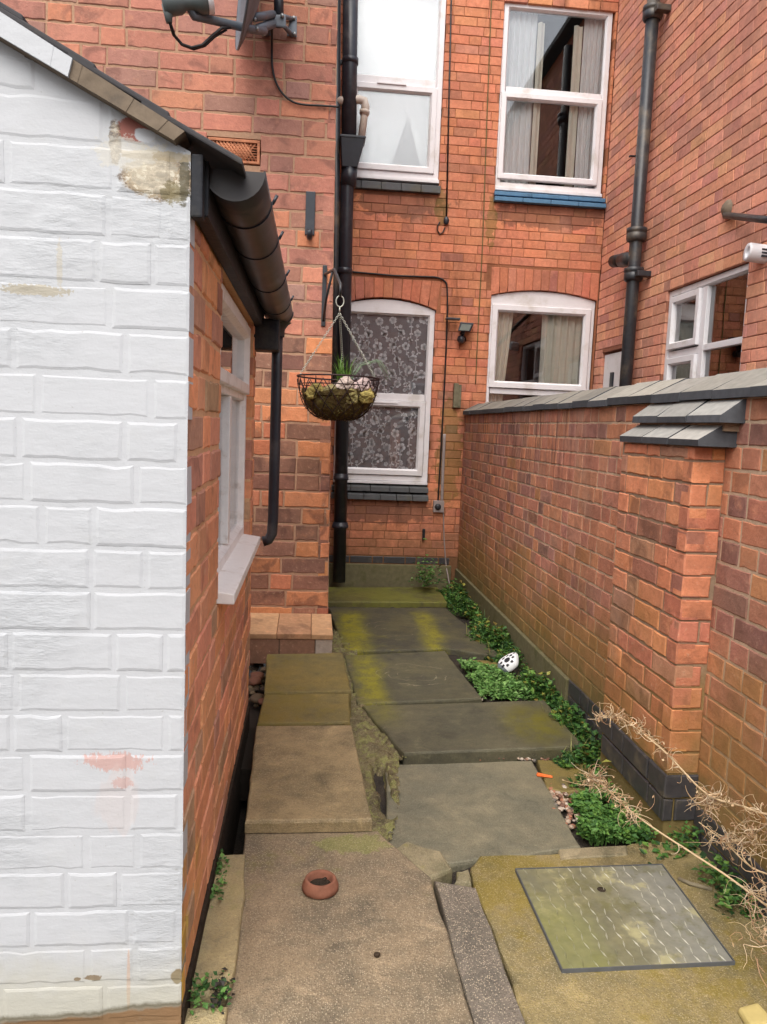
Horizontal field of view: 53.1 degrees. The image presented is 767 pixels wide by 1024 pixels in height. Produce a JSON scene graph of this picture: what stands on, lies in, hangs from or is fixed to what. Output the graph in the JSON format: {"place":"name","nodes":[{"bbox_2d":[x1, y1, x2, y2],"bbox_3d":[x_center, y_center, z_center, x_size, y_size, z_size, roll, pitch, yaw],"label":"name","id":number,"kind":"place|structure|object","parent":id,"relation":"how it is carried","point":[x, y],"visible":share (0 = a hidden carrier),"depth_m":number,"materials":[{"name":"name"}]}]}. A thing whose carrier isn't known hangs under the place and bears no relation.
{"place":"outdoors","nodes":[
{"label":"outdoors","id":0,"kind":"place"},
{"bbox_2d":[233,664,265,854],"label":"ground","id":1,"kind":"structure","parent":0,"point":[239,843],"depth_m":2.94,"materials":[{"name":"black soil"}]},
{"bbox_2d":[0,2,279,1023],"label":"outhouse","id":2,"kind":"structure","parent":1,"relation":"on","point":[138,330],"depth_m":1.54,"materials":[{"name":"white brick"}]},
{"bbox_2d":[216,283,259,604],"bbox_3d":[-0.508,-0.257,2.627,0.120,0.906,1.119,2,6,-6],"label":"window","id":3,"kind":"structure","parent":2,"relation":"in","point":[237,550],"depth_m":2.64,"materials":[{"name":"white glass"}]},
{"bbox_2d":[209,169,293,336],"bbox_3d":[-0.372,-0.726,2.442,0.148,0.139,1.875,2,6,-6],"label":"gutter","id":4,"kind":"object","parent":2,"relation":"attached to","point":[245,206],"visible":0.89,"depth_m":1.81,"materials":[{"name":"black plastic"}]},
{"bbox_2d":[262,336,282,545],"bbox_3d":[-0.487,-0.309,3.356,0.072,0.930,0.047,2,6,-6],"label":"drainpipe","id":5,"kind":"object","parent":2,"relation":"attached to","point":[268,538],"visible":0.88,"depth_m":3.34,"materials":[{"name":"black plastic"}]},
{"bbox_2d":[226,831,472,1023],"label":"concrete path","id":6,"kind":"structure","parent":0,"point":[303,958],"depth_m":1.98,"materials":[{"name":"beige concrete"}]},
{"bbox_2d":[302,869,338,899],"bbox_3d":[-0.180,1.058,2.187,0.104,0.036,0.104,2,6,-6],"label":"terracotta pot","id":7,"kind":"object","parent":6,"relation":"on","point":[319,884],"visible":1,"depth_m":2.17,"materials":[{"name":"ceramic"}]},
{"bbox_2d":[374,952,379,957],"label":"dead leaf","id":8,"kind":"object","parent":6,"relation":"on","point":[376,954],"visible":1,"depth_m":1.92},
{"bbox_2d":[328,590,645,884],"bbox_3d":[0.183,1.006,3.772,1.499,0.031,6.000,2,6,-6],"label":"earth bed","id":9,"kind":"object","parent":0,"point":[380,790],"visible":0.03,"depth_m":3.07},
{"bbox_2d":[185,1007,227,1023],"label":"kerb","id":10,"kind":"structure","parent":9,"relation":"on","point":[206,1016],"depth_m":1.69,"materials":[{"name":"concrete"}]},
{"bbox_2d":[190,854,244,1007],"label":"kerb","id":11,"kind":"structure","parent":9,"relation":"on","point":[219,949],"depth_m":1.97,"materials":[{"name":"concrete"}]},
{"bbox_2d":[187,972,212,1017],"bbox_3d":[-0.413,1.084,1.743,0.068,0.045,0.151,1,6,-14],"label":"weed","id":12,"kind":"object","parent":11,"relation":"on","point":[204,987],"visible":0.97,"depth_m":1.75,"materials":[{"name":"green plant"}]},
{"bbox_2d":[210,877,226,907],"bbox_3d":[-0.460,1.040,2.115,0.055,0.054,0.154,2,6,-6],"label":"weed","id":13,"kind":"object","parent":11,"relation":"on","point":[221,881],"visible":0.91,"depth_m":2.12,"materials":[{"name":"green plant"}]},
{"bbox_2d":[209,967,235,1013],"bbox_3d":[-0.367,1.088,1.762,0.059,0.040,0.135,2,6,-6],"label":"weed","id":14,"kind":"object","parent":11,"relation":"on","point":[222,988],"visible":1,"depth_m":1.75,"materials":[{"name":"green plant"}]},
{"bbox_2d":[215,849,230,877],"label":"weed","id":15,"kind":"object","parent":11,"relation":"on","point":[219,866],"visible":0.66,"depth_m":2.25,"materials":[{"name":"green plant"}]},
{"bbox_2d":[0,0,488,615],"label":"brick house","id":16,"kind":"structure","parent":9,"relation":"on","point":[222,92],"depth_m":4.46,"materials":[{"name":"brick"}]},
{"bbox_2d":[161,0,296,50],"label":"satellite dish","id":17,"kind":"object","parent":16,"relation":"attached to","point":[202,11],"visible":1,"depth_m":3.63,"materials":[{"name":"grey paint"}]},
{"bbox_2d":[271,29,338,107],"bbox_3d":[-0.419,-2.394,4.112,0.377,0.369,0.139,2,6,-6],"label":"cable","id":18,"kind":"object","parent":17,"relation":"attached to","point":[294,102],"visible":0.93,"depth_m":4.17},
{"bbox_2d":[305,191,315,239],"bbox_3d":[-0.404,-1.638,4.230,0.053,0.266,0.099,2,6,-6],"label":"wall bracket","id":19,"kind":"object","parent":16,"relation":"attached to","point":[310,216],"depth_m":4.26,"materials":[{"name":"grey metal"}]},
{"bbox_2d":[321,265,341,325],"bbox_3d":[-0.278,-1.191,4.105,0.029,0.336,0.475,1,7,-15],"label":"basket bracket","id":20,"kind":"object","parent":16,"relation":"attached to","point":[324,292],"visible":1,"depth_m":4.29,"materials":[{"name":"grey metal"}]},
{"bbox_2d":[296,295,379,421],"bbox_3d":[-0.230,-0.782,3.953,0.430,0.654,0.430,2,6,-6],"label":"hanging basket","id":21,"kind":"object","parent":20,"relation":"hanging from","point":[331,405],"visible":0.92,"depth_m":3.86,"materials":[{"name":"metal"}]},
{"bbox_2d":[305,383,324,400],"bbox_3d":[-0.343,-0.601,3.854,0.108,0.094,0.101,2,6,-6],"label":"stone","id":22,"kind":"object","parent":21,"relation":"in","point":[310,391],"visible":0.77,"depth_m":3.81,"materials":[{"name":"yellow stone"}]},
{"bbox_2d":[323,384,336,390],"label":"stone","id":23,"kind":"object","parent":21,"relation":"in","point":[327,387],"visible":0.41,"depth_m":3.83,"materials":[{"name":"stone"}]},
{"bbox_2d":[334,376,354,388],"bbox_3d":[-0.199,-0.638,3.861,0.109,0.096,0.094,2,6,-6],"label":"stone","id":24,"kind":"object","parent":21,"relation":"on","point":[344,379],"visible":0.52,"depth_m":3.83,"materials":[{"name":"white stone"}]},
{"bbox_2d":[346,388,357,403],"bbox_3d":[-0.166,-0.578,3.839,0.094,0.080,0.089,2,6,-6],"label":"stone","id":25,"kind":"object","parent":21,"relation":"in","point":[353,396],"visible":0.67,"depth_m":3.81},
{"bbox_2d":[327,355,392,383],"bbox_3d":[-0.132,-0.732,3.975,0.378,0.186,0.187,2,6,-6],"label":"grass tuft","id":26,"kind":"object","parent":21,"relation":"in","point":[340,367],"visible":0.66,"depth_m":3.95,"materials":[{"name":"green plant"}]},
{"bbox_2d":[353,377,373,390],"bbox_3d":[-0.107,-0.631,3.871,0.108,0.105,0.112,8,9,44],"label":"stone","id":27,"kind":"object","parent":21,"relation":"in","point":[365,381],"visible":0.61,"depth_m":3.84,"materials":[{"name":"white stone"}]},
{"bbox_2d":[359,388,374,403],"bbox_3d":[-0.090,-0.581,3.845,0.091,0.080,0.086,2,6,-6],"label":"stone","id":28,"kind":"object","parent":21,"relation":"in","point":[365,396],"visible":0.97,"depth_m":3.82,"materials":[{"name":"yellow stone"}]},
{"bbox_2d":[332,0,340,384],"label":"waste pipe","id":29,"kind":"object","parent":16,"relation":"attached to","point":[336,253],"visible":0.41,"depth_m":6.15,"materials":[{"name":"black paint"}]},
{"bbox_2d":[332,0,365,582],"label":"drainpipe","id":30,"kind":"object","parent":16,"relation":"attached to","point":[352,143],"visible":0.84,"depth_m":6.16,"materials":[{"name":"black plastic"}]},
{"bbox_2d":[336,95,369,135],"bbox_3d":[-0.248,-3.143,6.108,0.274,0.337,0.080,2,6,-6],"label":"waste pipe","id":31,"kind":"object","parent":30,"relation":"attached to","point":[363,102],"visible":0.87,"depth_m":6.09,"materials":[{"name":"beige plastic"}]},
{"bbox_2d":[333,299,434,484],"bbox_3d":[0.002,-1.024,6.594,0.823,1.561,0.074,2,6,-6],"label":"window","id":32,"kind":"structure","parent":16,"relation":"in","point":[417,476],"depth_m":6.61,"materials":[{"name":"white plastic"}]},
{"bbox_2d":[348,314,427,468],"bbox_3d":[-0.003,-0.996,6.632,0.743,1.435,0.004,2,6,-6],"label":"net curtain","id":33,"kind":"object","parent":16,"relation":"hanging from","point":[382,437],"visible":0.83,"depth_m":6.63,"materials":[{"name":"fabric"}]},
{"bbox_2d":[356,0,438,166],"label":"net curtain","id":34,"kind":"object","parent":16,"relation":"hanging from","point":[397,38],"visible":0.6,"depth_m":6.42,"materials":[{"name":"white fabric"}]},
{"bbox_2d":[352,271,447,500],"bbox_3d":[0.107,-1.054,6.554,0.845,1.906,0.015,2,6,-6],"label":"cable","id":35,"kind":"object","parent":16,"relation":"attached to","point":[442,279],"visible":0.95,"depth_m":6.55,"materials":[{"name":"black plastic"}]},
{"bbox_2d":[357,0,445,185],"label":"window","id":36,"kind":"structure","parent":16,"relation":"in","point":[366,171],"depth_m":6.35,"materials":[{"name":"white plastic"}]},
{"bbox_2d":[392,118,419,165],"bbox_3d":[0.197,-3.083,6.435,0.270,0.430,0.082,2,6,-6],"label":"ornament","id":37,"kind":"object","parent":16,"relation":"on","point":[406,153],"visible":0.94,"depth_m":6.42,"materials":[{"name":"white glass"}]},
{"bbox_2d":[422,529,424,539],"bbox_3d":[0.351,0.195,6.712,0.022,0.095,0.029,2,6,-6],"label":"wall clip","id":38,"kind":"object","parent":16,"relation":"attached to","point":[423,533],"depth_m":6.70,"materials":[{"name":"black paint"}]},
{"bbox_2d":[433,500,443,511],"bbox_3d":[0.480,-0.048,6.688,0.093,0.102,0.056,2,6,-6],"label":"junction box","id":39,"kind":"object","parent":16,"relation":"attached to","point":[438,506],"visible":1,"depth_m":6.68,"materials":[{"name":"black paint"}]},
{"bbox_2d":[440,434,445,500],"bbox_3d":[0.517,-0.376,6.663,0.030,0.600,0.028,2,6,-6],"label":"conduit","id":40,"kind":"object","parent":16,"relation":"attached to","point":[443,467],"visible":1,"depth_m":6.65,"materials":[{"name":"grey plastic"}]},
{"bbox_2d":[443,512,449,582],"bbox_3d":[0.568,0.314,6.710,0.052,0.744,0.149,-3,8,-41],"label":"cable","id":41,"kind":"object","parent":40,"relation":"hanging from","point":[444,548],"visible":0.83,"depth_m":6.74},
{"bbox_2d":[437,0,451,234],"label":"cable","id":42,"kind":"object","parent":16,"relation":"attached to","point":[446,220],"visible":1,"depth_m":6.34,"materials":[{"name":"black plastic"}]},
{"bbox_2d":[452,383,461,407],"bbox_3d":[0.634,-1.000,6.595,0.067,0.206,0.044,2,6,-6],"label":"batten","id":43,"kind":"object","parent":16,"relation":"attached to","point":[457,388],"visible":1,"depth_m":6.58,"materials":[{"name":"grey wood"}]},
{"bbox_2d":[445,317,473,343],"bbox_3d":[0.645,-1.533,6.495,0.249,0.207,0.126,2,6,-6],"label":"floodlight","id":44,"kind":"object","parent":16,"relation":"attached to","point":[464,327],"visible":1,"depth_m":6.45,"materials":[{"name":"black plastic"}]},
{"bbox_2d":[240,663,265,800],"bbox_3d":[-0.635,0.981,3.786,0.172,0.171,1.488,2,6,-6],"label":"gap debris","id":45,"kind":"object","parent":9,"relation":"on","point":[246,767],"visible":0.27,"depth_m":3.37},
{"bbox_2d":[249,676,261,685],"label":"brick rubble","id":46,"kind":"object","parent":45,"relation":"on","point":[254,680],"visible":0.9,"depth_m":3.91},
{"bbox_2d":[249,693,263,702],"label":"brick rubble","id":47,"kind":"object","parent":45,"relation":"on","point":[255,697],"visible":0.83,"depth_m":3.67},
{"bbox_2d":[250,671,263,679],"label":"brick rubble","id":48,"kind":"object","parent":45,"relation":"on","point":[259,674],"visible":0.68,"depth_m":4.00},
{"bbox_2d":[249,613,332,663],"bbox_3d":[-0.540,0.711,4.342,0.492,0.192,0.370,2,6,-6],"label":"brick step","id":49,"kind":"object","parent":9,"relation":"on","point":[284,633],"visible":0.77,"depth_m":4.18,"materials":[{"name":"orange brick"}]},
{"bbox_2d":[257,694,349,725],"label":"paving slab","id":50,"kind":"structure","parent":9,"relation":"on","point":[308,710],"depth_m":3.39,"materials":[{"name":"green stone"}]},
{"bbox_2d":[264,653,351,716],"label":"paving slab","id":51,"kind":"structure","parent":9,"relation":"on","point":[317,673],"depth_m":3.78,"materials":[{"name":"green stone"}]},
{"bbox_2d":[245,725,371,832],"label":"paving slab","id":52,"kind":"structure","parent":9,"relation":"on","point":[306,779],"depth_m":2.73,"materials":[{"name":"beige concrete"}]},
{"bbox_2d":[332,629,405,840],"bbox_3d":[-0.077,0.977,3.886,0.350,0.114,2.658,1,6,-8],"label":"moss","id":53,"kind":"object","parent":9,"relation":"on","point":[378,754],"visible":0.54,"depth_m":3.20,"materials":[{"name":"green plant"}]},
{"bbox_2d":[328,587,446,607],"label":"paving slab","id":54,"kind":"structure","parent":9,"relation":"on","point":[395,597],"depth_m":6.18,"materials":[{"name":"green stone"}]},
{"bbox_2d":[328,607,496,660],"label":"paving slab","id":55,"kind":"structure","parent":9,"relation":"on","point":[366,631],"depth_m":5.16,"materials":[{"name":"stone"}]},
{"bbox_2d":[344,651,481,705],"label":"paving slab","id":56,"kind":"structure","parent":9,"relation":"on","point":[436,677],"depth_m":4.16,"materials":[{"name":"stone"}]},
{"bbox_2d":[397,842,451,889],"bbox_3d":[0.112,1.104,2.397,0.173,0.050,0.203,-3,8,-40],"label":"rubble","id":57,"kind":"object","parent":9,"relation":"on","point":[433,865],"visible":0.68,"depth_m":2.38,"materials":[{"name":"concrete"}]},
{"bbox_2d":[455,870,470,886],"bbox_3d":[0.235,1.123,2.322,0.058,0.050,0.076,2,6,-6],"label":"rubble","id":58,"kind":"object","parent":9,"relation":"on","point":[463,878],"visible":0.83,"depth_m":2.30,"materials":[{"name":"concrete"}]},
{"bbox_2d":[362,700,581,764],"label":"paving slab","id":59,"kind":"structure","parent":9,"relation":"on","point":[452,733],"depth_m":3.45,"materials":[{"name":"stone"}]},
{"bbox_2d":[434,881,524,1023],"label":"concrete strip","id":60,"kind":"object","parent":9,"relation":"on","point":[489,996],"visible":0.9,"depth_m":1.94,"materials":[{"name":"grey concrete"}]},
{"bbox_2d":[385,761,580,872],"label":"paving slab","id":61,"kind":"structure","parent":9,"relation":"on","point":[461,816],"depth_m":2.79,"materials":[{"name":"grey concrete"}]},
{"bbox_2d":[536,772,552,777],"bbox_3d":[0.649,1.060,3.093,0.065,0.012,0.014,4,6,12],"label":"plastic shard","id":62,"kind":"object","parent":61,"relation":"on","point":[543,775],"visible":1,"depth_m":3.09,"materials":[{"name":"orange plastic"}]},
{"bbox_2d":[471,660,512,679],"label":"paving slab","id":63,"kind":"structure","parent":9,"relation":"on","point":[488,662],"depth_m":4.60,"materials":[{"name":"green stone"}]},
{"bbox_2d":[497,652,518,672],"bbox_3d":[0.718,0.868,4.418,0.120,0.113,0.095,2,6,-6],"label":"painted stone","id":64,"kind":"object","parent":63,"relation":"on","point":[508,663],"visible":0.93,"depth_m":4.39,"materials":[{"name":"white stone"}]},
{"bbox_2d":[457,656,537,700],"bbox_3d":[0.639,0.921,4.322,0.373,0.060,0.757,2,6,-6],"label":"chickweed","id":65,"kind":"object","parent":9,"relation":"on","point":[490,676],"visible":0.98,"depth_m":4.18,"materials":[{"name":"green plant"}]},
{"bbox_2d":[408,538,611,787],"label":"weeds","id":66,"kind":"object","parent":9,"relation":"on","point":[480,629],"visible":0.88,"depth_m":4.10,"materials":[{"name":"green plant"}]},
{"bbox_2d":[479,675,580,828],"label":"pebbles","id":67,"kind":"object","parent":9,"relation":"on","point":[563,802],"visible":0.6,"depth_m":2.90,"materials":[{"name":"beige stone"}]},
{"bbox_2d":[536,760,591,797],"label":"paving slab","id":68,"kind":"structure","parent":9,"relation":"on","point":[557,772],"depth_m":3.13,"materials":[{"name":"brown stone"}]},
{"bbox_2d":[448,0,766,584],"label":"brick house","id":69,"kind":"structure","parent":9,"relation":"on","point":[552,245],"depth_m":6.16,"materials":[{"name":"red brick"}]},
{"bbox_2d":[475,0,491,383],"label":"cable","id":70,"kind":"object","parent":69,"relation":"attached to","point":[484,189],"visible":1,"depth_m":6.43,"materials":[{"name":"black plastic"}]},
{"bbox_2d":[489,312,513,401],"bbox_3d":[1.014,-1.059,6.774,0.200,1.500,0.032,2,6,-6],"label":"curtain","id":71,"kind":"object","parent":69,"relation":"hanging from","point":[505,319],"visible":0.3,"depth_m":6.74,"materials":[{"name":"beige fabric"}]},
{"bbox_2d":[500,12,537,183],"bbox_3d":[1.121,-3.492,6.506,0.300,1.400,0.028,2,6,-6],"label":"net curtain","id":72,"kind":"object","parent":69,"relation":"hanging from","point":[521,52],"visible":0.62,"depth_m":6.50,"materials":[{"name":"white fabric"}]},
{"bbox_2d":[529,22,544,183],"bbox_3d":[1.301,-3.445,6.504,0.060,1.320,0.024,2,6,-6],"label":"curtain","id":73,"kind":"object","parent":69,"relation":"hanging from","point":[538,85],"visible":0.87,"depth_m":6.50,"materials":[{"name":"beige fabric"}]},
{"bbox_2d":[485,292,594,401],"bbox_3d":[1.347,-1.066,6.721,0.922,1.672,0.066,2,6,-6],"label":"window","id":74,"kind":"structure","parent":69,"relation":"in","point":[545,303],"depth_m":6.65,"materials":[{"name":"white plastic"}]},
{"bbox_2d":[495,3,612,197],"bbox_3d":[1.426,-3.445,6.453,0.929,1.498,0.074,2,6,-6],"label":"window","id":75,"kind":"structure","parent":69,"relation":"in","point":[598,102],"depth_m":6.45,"materials":[{"name":"white plastic"}]},
{"bbox_2d":[538,314,582,391],"bbox_3d":[1.561,-1.043,6.828,0.380,1.500,0.036,2,6,-6],"label":"curtain","id":76,"kind":"object","parent":69,"relation":"hanging from","point":[560,348],"visible":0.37,"depth_m":6.78,"materials":[{"name":"beige fabric"}]},
{"bbox_2d":[564,25,582,186],"bbox_3d":[1.617,-3.435,6.535,0.075,1.320,0.019,1,6,-13],"label":"curtain","id":77,"kind":"object","parent":69,"relation":"hanging from","point":[573,110],"visible":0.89,"depth_m":6.53,"materials":[{"name":"beige fabric"}]},
{"bbox_2d":[574,19,604,187],"bbox_3d":[1.768,-3.474,6.570,0.200,1.400,0.028,2,6,-6],"label":"net curtain","id":78,"kind":"object","parent":69,"relation":"hanging from","point":[592,52],"visible":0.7,"depth_m":6.55,"materials":[{"name":"white fabric"}]},
{"bbox_2d":[608,0,671,385],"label":"soil pipe","id":79,"kind":"object","parent":69,"relation":"attached to","point":[635,272],"visible":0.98,"depth_m":5.62,"materials":[{"name":"black paint"}]},
{"bbox_2d":[663,263,748,380],"bbox_3d":[2.041,-1.001,4.907,0.068,0.955,1.010,2,6,-6],"label":"window","id":80,"kind":"structure","parent":69,"relation":"in","point":[708,314],"depth_m":4.87,"materials":[{"name":"white plastic"}]},
{"bbox_2d":[722,212,766,223],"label":"wall pole","id":81,"kind":"object","parent":69,"relation":"attached to","point":[746,217],"depth_m":4.24,"materials":[{"name":"grey metal"}]},
{"bbox_2d":[743,242,766,263],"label":"flue","id":82,"kind":"object","parent":69,"relation":"attached to","point":[755,252],"visible":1,"depth_m":4.17,"materials":[{"name":"white plastic"}]},
{"bbox_2d":[567,784,648,845],"bbox_3d":[0.834,1.088,2.793,0.358,0.073,0.386,2,6,-6],"label":"chickweed","id":83,"kind":"object","parent":9,"relation":"on","point":[596,822],"visible":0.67,"depth_m":2.71,"materials":[{"name":"green plant"}]},
{"bbox_2d":[454,368,766,921],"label":"garden wall","id":84,"kind":"structure","parent":9,"relation":"on","point":[612,546],"depth_m":2.76,"materials":[{"name":"red brick"}]},
{"bbox_2d":[470,841,766,1023],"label":"concrete apron","id":85,"kind":"object","parent":9,"relation":"on","point":[545,990],"visible":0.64,"depth_m":1.93,"materials":[{"name":"beige concrete"}]},
{"bbox_2d":[558,846,627,859],"bbox_3d":[0.679,1.116,2.481,0.258,0.040,0.061,1,6,-10],"label":"concrete edge","id":86,"kind":"object","parent":85,"relation":"on","point":[591,852],"visible":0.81,"depth_m":2.47,"materials":[{"name":"beige concrete"}]},
{"bbox_2d":[515,864,734,972],"bbox_3d":[0.660,1.136,2.167,0.476,0.027,0.454,2,6,-6],"label":"manhole cover","id":87,"kind":"object","parent":85,"relation":"on","point":[602,918],"visible":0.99,"depth_m":2.13,"materials":[{"name":"grey steel"}]},
{"bbox_2d":[562,760,766,920],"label":"dried plant","id":88,"kind":"object","parent":85,"relation":"on","point":[599,782],"visible":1,"depth_m":2.24,"materials":[{"name":"plant"}]},
{"bbox_2d":[591,702,766,838],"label":"dried plant","id":89,"kind":"object","parent":85,"relation":"on","point":[712,797],"visible":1,"depth_m":2.22,"materials":[{"name":"plant"}]},
{"bbox_2d":[678,877,711,890],"bbox_3d":[0.939,1.124,2.316,0.098,0.017,0.025,6,7,31],"label":"twig","id":90,"kind":"object","parent":85,"relation":"on","point":[697,885],"visible":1,"depth_m":2.31,"materials":[{"name":"wood"}]},
{"bbox_2d":[694,812,766,986],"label":"dried plant","id":91,"kind":"object","parent":85,"relation":"on","point":[732,839],"visible":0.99,"depth_m":2.08,"materials":[{"name":"plant"}]},
{"bbox_2d":[738,1003,766,1023],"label":"yellow stone","id":92,"kind":"object","parent":85,"relation":"on","point":[753,1014],"visible":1,"depth_m":1.78,"materials":[{"name":"stone"}]},
{"bbox_2d":[583,770,763,922],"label":"weeds","id":93,"kind":"object","parent":9,"relation":"on","point":[729,898],"visible":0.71,"depth_m":2.40,"materials":[{"name":"green plant"}]}
]}

